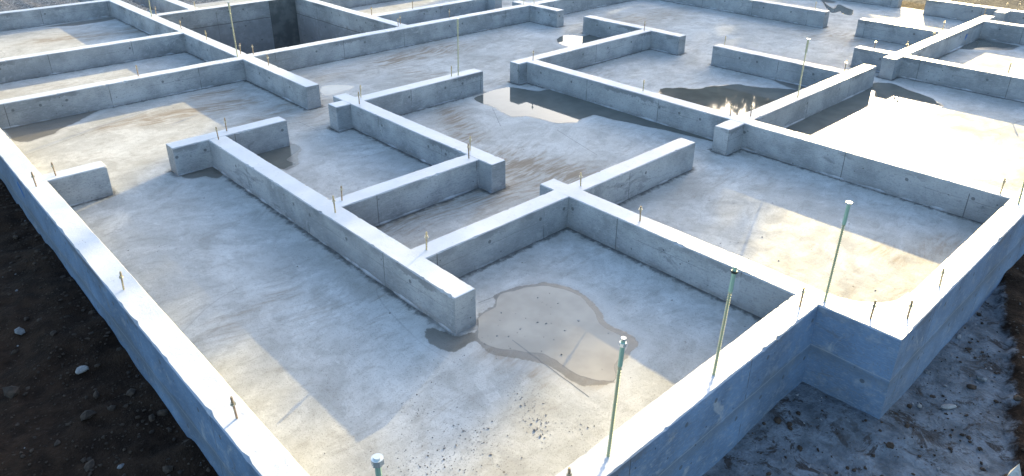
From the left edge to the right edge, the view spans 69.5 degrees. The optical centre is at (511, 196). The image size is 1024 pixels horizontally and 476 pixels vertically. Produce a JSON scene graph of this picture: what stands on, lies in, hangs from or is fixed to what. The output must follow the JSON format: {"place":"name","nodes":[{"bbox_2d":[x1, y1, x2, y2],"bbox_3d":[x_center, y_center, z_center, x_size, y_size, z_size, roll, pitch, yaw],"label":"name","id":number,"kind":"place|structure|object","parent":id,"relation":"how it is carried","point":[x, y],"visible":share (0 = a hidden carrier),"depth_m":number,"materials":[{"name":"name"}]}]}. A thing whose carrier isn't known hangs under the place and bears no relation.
{"place":"outdoors","nodes":[
{"label":"outdoors","id":0,"kind":"place"},
{"bbox_2d":[0,0,1023,475],"bbox_3d":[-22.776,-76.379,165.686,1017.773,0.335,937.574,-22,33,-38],"label":"ground","id":1,"kind":"structure","parent":0,"point":[996,438],"depth_m":3.87,"materials":[{"name":"soil"}]},
{"bbox_2d":[0,0,111,30],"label":"foundation wall","id":2,"kind":"structure","parent":1,"relation":"on","point":[37,16],"depth_m":10.95,"materials":[{"name":"concrete"}]},
{"bbox_2d":[75,365,88,373],"bbox_3d":[-2.334,0.938,3.999,0.044,0.036,0.072,17,24,25],"label":"stone","id":3,"kind":"object","parent":1,"relation":"on","point":[81,369],"visible":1,"depth_m":3.99,"materials":[{"name":"white stone"}]},
{"bbox_2d":[0,128,309,475],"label":"wall","id":4,"kind":"structure","parent":1,"relation":"on","point":[182,376],"depth_m":3.74,"materials":[{"name":"concrete"}]},
{"bbox_2d":[31,172,36,186],"bbox_3d":[-3.374,-0.110,5.215,0.026,0.142,0.025,22,35,40],"label":"anchor bolt","id":5,"kind":"object","parent":4,"relation":"on","point":[32,176],"visible":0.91,"depth_m":5.20,"materials":[{"name":"metal"}]},
{"bbox_2d":[119,271,124,289],"bbox_3d":[-2.117,0.470,4.010,0.026,0.145,0.025,16,28,25],"label":"anchor bolt","id":6,"kind":"object","parent":4,"relation":"on","point":[121,276],"visible":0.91,"depth_m":3.99,"materials":[{"name":"yellow metal"}]},
{"bbox_2d":[230,396,237,418],"bbox_3d":[-1.169,0.902,3.112,0.026,0.149,0.025,-7,27,-9],"label":"anchor bolt","id":7,"kind":"object","parent":4,"relation":"on","point":[232,403],"visible":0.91,"depth_m":3.09,"materials":[{"name":"metal"}]},
{"bbox_2d":[371,453,383,475],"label":"threaded rod","id":8,"kind":"object","parent":4,"relation":"on","point":[377,461],"visible":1,"depth_m":2.13,"materials":[{"name":"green metal"}]},
{"bbox_2d":[0,0,1023,475],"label":"concrete slab","id":9,"kind":"structure","parent":1,"relation":"on","point":[320,356],"depth_m":5.18,"materials":[{"name":"grey concrete"}]},
{"bbox_2d":[42,161,113,206],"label":"stub wall","id":10,"kind":"structure","parent":9,"relation":"on","point":[74,186],"depth_m":5.50,"materials":[{"name":"concrete"}]},
{"bbox_2d":[0,32,185,82],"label":"foundation wall","id":11,"kind":"structure","parent":9,"relation":"on","point":[22,67],"depth_m":8.80,"materials":[{"name":"concrete"}]},
{"bbox_2d":[0,57,245,129],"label":"foundation wall","id":12,"kind":"structure","parent":9,"relation":"on","point":[39,107],"depth_m":7.54,"materials":[{"name":"concrete"}]},
{"bbox_2d":[132,0,197,12],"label":"foundation wall","id":13,"kind":"structure","parent":9,"relation":"on","point":[163,6],"depth_m":11.50,"materials":[{"name":"concrete"}]},
{"bbox_2d":[78,0,320,109],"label":"foundation wall","id":14,"kind":"structure","parent":9,"relation":"on","point":[294,88],"depth_m":8.64,"materials":[{"name":"concrete"}]},
{"bbox_2d":[227,2,237,56],"bbox_3d":[-3.134,-1.860,8.297,0.024,0.646,0.025,1,26,2],"label":"threaded rod","id":15,"kind":"object","parent":14,"relation":"on","point":[232,26],"visible":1,"depth_m":8.26,"materials":[{"name":"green metal"}]},
{"bbox_2d":[166,116,289,175],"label":"foundation wall","id":16,"kind":"structure","parent":9,"relation":"on","point":[189,155],"depth_m":6.22,"materials":[{"name":"concrete"}]},
{"bbox_2d":[257,145,298,168],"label":"puddle","id":17,"kind":"object","parent":9,"relation":"on","point":[278,158],"visible":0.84,"depth_m":6.39,"materials":[{"name":"liquid"}]},
{"bbox_2d":[320,84,353,95],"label":"puddle","id":18,"kind":"object","parent":9,"relation":"on","point":[327,90],"visible":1,"depth_m":8.11,"materials":[{"name":"liquid"}]},
{"bbox_2d":[209,136,475,334],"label":"foundation wall","id":19,"kind":"structure","parent":9,"relation":"on","point":[444,299],"depth_m":4.68,"materials":[{"name":"concrete"}]},
{"bbox_2d":[332,195,335,212],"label":"anchor bolt","id":20,"kind":"object","parent":19,"relation":"on","point":[333,200],"visible":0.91,"depth_m":4.85,"materials":[{"name":"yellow metal"}]},
{"bbox_2d":[319,0,394,7],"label":"foundation wall","id":21,"kind":"structure","parent":9,"relation":"on","point":[348,3],"depth_m":12.17,"materials":[{"name":"concrete"}]},
{"bbox_2d":[247,4,529,70],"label":"foundation wall","id":22,"kind":"structure","parent":9,"relation":"on","point":[310,54],"depth_m":9.64,"materials":[{"name":"concrete"}]},
{"bbox_2d":[331,154,478,226],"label":"foundation wall","id":23,"kind":"structure","parent":9,"relation":"on","point":[382,203],"depth_m":5.38,"materials":[{"name":"concrete"}]},
{"bbox_2d":[328,93,505,192],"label":"foundation wall","id":24,"kind":"structure","parent":9,"relation":"on","point":[422,143],"depth_m":6.38,"materials":[{"name":"concrete"}]},
{"bbox_2d":[356,69,482,114],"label":"foundation wall","id":25,"kind":"structure","parent":9,"relation":"on","point":[408,98],"depth_m":7.53,"materials":[{"name":"concrete"}]},
{"bbox_2d":[457,18,458,74],"bbox_3d":[-0.561,-1.536,7.665,0.024,0.626,0.025,2,26,1],"label":"threaded rod","id":26,"kind":"object","parent":25,"relation":"on","point":[458,45],"visible":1,"depth_m":7.64,"materials":[{"name":"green metal"}]},
{"bbox_2d":[373,0,487,24],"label":"foundation wall","id":27,"kind":"structure","parent":9,"relation":"on","point":[429,13],"depth_m":11.12,"materials":[{"name":"concrete"}]},
{"bbox_2d":[411,190,568,277],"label":"foundation wall","id":28,"kind":"structure","parent":9,"relation":"on","point":[458,253],"depth_m":4.76,"materials":[{"name":"concrete"}]},
{"bbox_2d":[487,0,501,9],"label":"foundation wall","id":29,"kind":"structure","parent":9,"relation":"on","point":[494,4],"depth_m":11.69,"materials":[{"name":"concrete"}]},
{"bbox_2d":[157,216,876,475],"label":"grit","id":30,"kind":"object","parent":9,"relation":"on","point":[495,419],"visible":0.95,"depth_m":3.41,"materials":[{"name":"grey gravel"}]},
{"bbox_2d":[512,1,563,26],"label":"foundation wall","id":31,"kind":"structure","parent":9,"relation":"on","point":[547,15],"depth_m":11.01,"materials":[{"name":"concrete"}]},
{"bbox_2d":[478,286,627,380],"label":"puddle","id":32,"kind":"object","parent":9,"relation":"on","point":[587,345],"visible":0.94,"depth_m":4.10,"materials":[{"name":"liquid"}]},
{"bbox_2d":[510,29,650,84],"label":"foundation wall","id":33,"kind":"structure","parent":9,"relation":"on","point":[593,52],"depth_m":8.99,"materials":[{"name":"concrete"}]},
{"bbox_2d":[557,35,603,46],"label":"puddle","id":34,"kind":"object","parent":9,"relation":"on","point":[569,40],"visible":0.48,"depth_m":10.22,"materials":[{"name":"liquid"}]},
{"bbox_2d":[532,0,631,13],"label":"foundation wall","id":35,"kind":"structure","parent":9,"relation":"on","point":[568,6],"depth_m":11.88,"materials":[{"name":"concrete"}]},
{"bbox_2d":[474,87,712,140],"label":"puddle","id":36,"kind":"object","parent":9,"relation":"on","point":[552,106],"visible":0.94,"depth_m":7.58,"materials":[{"name":"liquid"}]},
{"bbox_2d":[568,138,694,204],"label":"foundation wall","id":37,"kind":"structure","parent":9,"relation":"on","point":[621,182],"depth_m":5.68,"materials":[{"name":"concrete"}]},
{"bbox_2d":[583,15,685,54],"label":"foundation wall","id":38,"kind":"structure","parent":9,"relation":"on","point":[662,40],"depth_m":9.91,"materials":[{"name":"concrete"}]},
{"bbox_2d":[659,84,797,115],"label":"puddle","id":39,"kind":"object","parent":9,"relation":"on","point":[740,98],"visible":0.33,"depth_m":7.96,"materials":[{"name":"liquid"}]},
{"bbox_2d":[663,0,829,27],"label":"foundation wall","id":40,"kind":"structure","parent":9,"relation":"on","point":[807,16],"depth_m":11.44,"materials":[{"name":"concrete"}]},
{"bbox_2d":[526,59,1016,222],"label":"foundation wall","id":41,"kind":"structure","parent":9,"relation":"on","point":[726,133],"depth_m":6.25,"materials":[{"name":"concrete"}]},
{"bbox_2d":[1000,178,1005,193],"bbox_3d":[3.432,-0.061,5.165,0.026,0.152,0.025,-8,29,-11],"label":"anchor bolt","id":42,"kind":"object","parent":41,"relation":"on","point":[1004,181],"visible":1,"depth_m":5.15,"materials":[{"name":"yellow metal"}]},
{"bbox_2d":[711,44,847,86],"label":"foundation wall","id":43,"kind":"structure","parent":9,"relation":"on","point":[778,68],"depth_m":8.51,"materials":[{"name":"concrete"}]},
{"bbox_2d":[739,64,876,127],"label":"foundation wall","id":44,"kind":"structure","parent":9,"relation":"on","point":[787,111],"depth_m":7.38,"materials":[{"name":"concrete"}]},
{"bbox_2d":[797,38,809,97],"bbox_3d":[2.771,-1.206,7.034,0.033,0.600,0.033,-4,26,-9],"label":"threaded rod","id":45,"kind":"object","parent":44,"relation":"on","point":[807,43],"visible":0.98,"depth_m":7.01,"materials":[{"name":"green metal"}]},
{"bbox_2d":[823,2,852,14],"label":"puddle","id":46,"kind":"object","parent":9,"relation":"on","point":[843,9],"visible":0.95,"depth_m":12.16,"materials":[{"name":"liquid"}]},
{"bbox_2d":[850,46,894,71],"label":"foundation wall","id":47,"kind":"structure","parent":9,"relation":"on","point":[867,55],"depth_m":8.84,"materials":[{"name":"concrete"}]},
{"bbox_2d":[846,0,901,7],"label":"foundation wall","id":48,"kind":"structure","parent":9,"relation":"on","point":[893,3],"depth_m":12.43,"materials":[{"name":"concrete"}]},
{"bbox_2d":[785,82,997,174],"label":"puddle","id":49,"kind":"object","parent":9,"relation":"on","point":[862,121],"visible":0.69,"depth_m":6.95,"materials":[{"name":"liquid"}]},
{"bbox_2d":[855,18,945,45],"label":"foundation wall","id":50,"kind":"structure","parent":9,"relation":"on","point":[892,32],"depth_m":10.10,"materials":[{"name":"concrete"}]},
{"bbox_2d":[878,15,994,79],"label":"foundation wall","id":51,"kind":"structure","parent":9,"relation":"on","point":[949,41],"depth_m":9.35,"materials":[{"name":"concrete"}]},
{"bbox_2d":[898,54,1023,101],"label":"foundation wall","id":52,"kind":"structure","parent":9,"relation":"on","point":[1010,86],"depth_m":8.15,"materials":[{"name":"concrete"}]},
{"bbox_2d":[923,0,1023,24],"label":"foundation wall","id":53,"kind":"structure","parent":9,"relation":"on","point":[955,10],"depth_m":11.37,"materials":[{"name":"concrete"}]},
{"bbox_2d":[961,39,1016,49],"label":"puddle","id":54,"kind":"object","parent":9,"relation":"on","point":[979,43],"visible":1,"depth_m":10.01,"materials":[{"name":"liquid"}]},
{"bbox_2d":[980,20,1023,44],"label":"foundation wall","id":55,"kind":"structure","parent":9,"relation":"on","point":[1013,33],"depth_m":10.17,"materials":[{"name":"concrete"}]},
{"bbox_2d":[0,183,1023,475],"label":"soil crumbs","id":56,"kind":"object","parent":1,"relation":"on","point":[14,391],"visible":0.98,"depth_m":3.83,"materials":[{"name":"soil"}]},
{"bbox_2d":[14,220,1023,475],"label":"pebbles","id":57,"kind":"object","parent":1,"relation":"on","point":[120,466],"visible":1,"depth_m":4.15,"materials":[{"name":"grey stone"}]},
{"bbox_2d":[555,295,818,475],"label":"wall","id":58,"kind":"structure","parent":1,"relation":"on","point":[701,420],"depth_m":3.44,"materials":[{"name":"concrete"}]},
{"bbox_2d":[566,467,572,475],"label":"anchor bolt","id":59,"kind":"object","parent":58,"relation":"on","point":[569,473],"visible":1,"depth_m":2.73,"materials":[{"name":"metal"}]},
{"bbox_2d":[606,336,626,456],"bbox_3d":[0.396,0.790,2.828,0.025,0.607,0.028,2,26,-1],"label":"threaded rod","id":60,"kind":"object","parent":58,"relation":"on","point":[622,344],"visible":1,"depth_m":2.80,"materials":[{"name":"green metal"}]},
{"bbox_2d":[712,265,737,374],"bbox_3d":[0.941,0.574,3.282,0.027,0.610,0.031,2,26,-1],"label":"threaded rod","id":61,"kind":"object","parent":58,"relation":"on","point":[734,271],"visible":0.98,"depth_m":3.25,"materials":[{"name":"green metal"}]},
{"bbox_2d":[799,287,805,306],"bbox_3d":[1.525,0.543,3.888,0.025,0.148,0.026,2,24,-2],"label":"anchor bolt","id":62,"kind":"object","parent":58,"relation":"on","point":[803,290],"visible":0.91,"depth_m":3.87,"materials":[{"name":"metal"}]},
{"bbox_2d":[540,179,912,418],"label":"foundation wall","id":63,"kind":"structure","parent":1,"relation":"on","point":[856,354],"depth_m":4.13,"materials":[{"name":"concrete"}]},
{"bbox_2d":[824,201,852,301],"bbox_3d":[1.684,0.307,3.834,0.033,0.620,0.033,2,26,1],"label":"threaded rod","id":64,"kind":"object","parent":63,"relation":"on","point":[847,209],"visible":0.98,"depth_m":3.80,"materials":[{"name":"green metal"}]},
{"bbox_2d":[869,300,876,318],"bbox_3d":[1.851,0.593,3.789,0.025,0.143,0.026,10,24,14],"label":"anchor bolt","id":65,"kind":"object","parent":63,"relation":"on","point":[874,305],"visible":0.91,"depth_m":3.78,"materials":[{"name":"metal"}]},
{"bbox_2d":[941,404,956,408],"bbox_3d":[2.352,1.130,3.974,0.095,0.025,0.034,0,28,-13],"label":"stone","id":66,"kind":"object","parent":1,"relation":"on","point":[947,406],"visible":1,"depth_m":3.96,"materials":[{"name":"white stone"}]},
{"bbox_2d":[885,188,1023,407],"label":"wall","id":67,"kind":"structure","parent":1,"relation":"on","point":[983,259],"depth_m":4.32,"materials":[{"name":"concrete"}]},
{"bbox_2d":[906,300,913,318],"bbox_3d":[2.042,0.592,3.794,0.026,0.139,0.025,-22,33,-39],"label":"anchor bolt","id":68,"kind":"object","parent":67,"relation":"on","point":[910,305],"visible":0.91,"depth_m":3.78,"materials":[{"name":"metal"}]},
{"bbox_2d":[939,268,944,286],"bbox_3d":[2.370,0.458,4.075,0.025,0.143,0.026,-20,30,-37],"label":"anchor bolt","id":69,"kind":"object","parent":67,"relation":"on","point":[942,272],"visible":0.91,"depth_m":4.06,"materials":[{"name":"yellow metal"}]},
{"bbox_2d":[1017,180,1023,203],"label":"threaded rod","id":70,"kind":"object","parent":67,"relation":"on","point":[1020,196],"visible":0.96,"depth_m":5.00,"materials":[{"name":"green metal"}]},
{"bbox_2d":[1007,464,1020,475],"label":"marker stake","id":71,"kind":"object","parent":1,"relation":"on","point":[1015,471],"visible":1,"depth_m":3.19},
{"label":"pit floor","id":72,"kind":"structure","parent":0,"visible":0},
{"bbox_2d":[154,0,299,53],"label":"pit wall","id":73,"kind":"structure","parent":72,"relation":"on","point":[262,25],"depth_m":11.36,"materials":[{"name":"concrete"}]},
{"bbox_2d":[295,0,405,44],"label":"pit wall","id":74,"kind":"structure","parent":72,"relation":"on","point":[317,20],"depth_m":11.12,"materials":[{"name":"concrete"}]}
]}

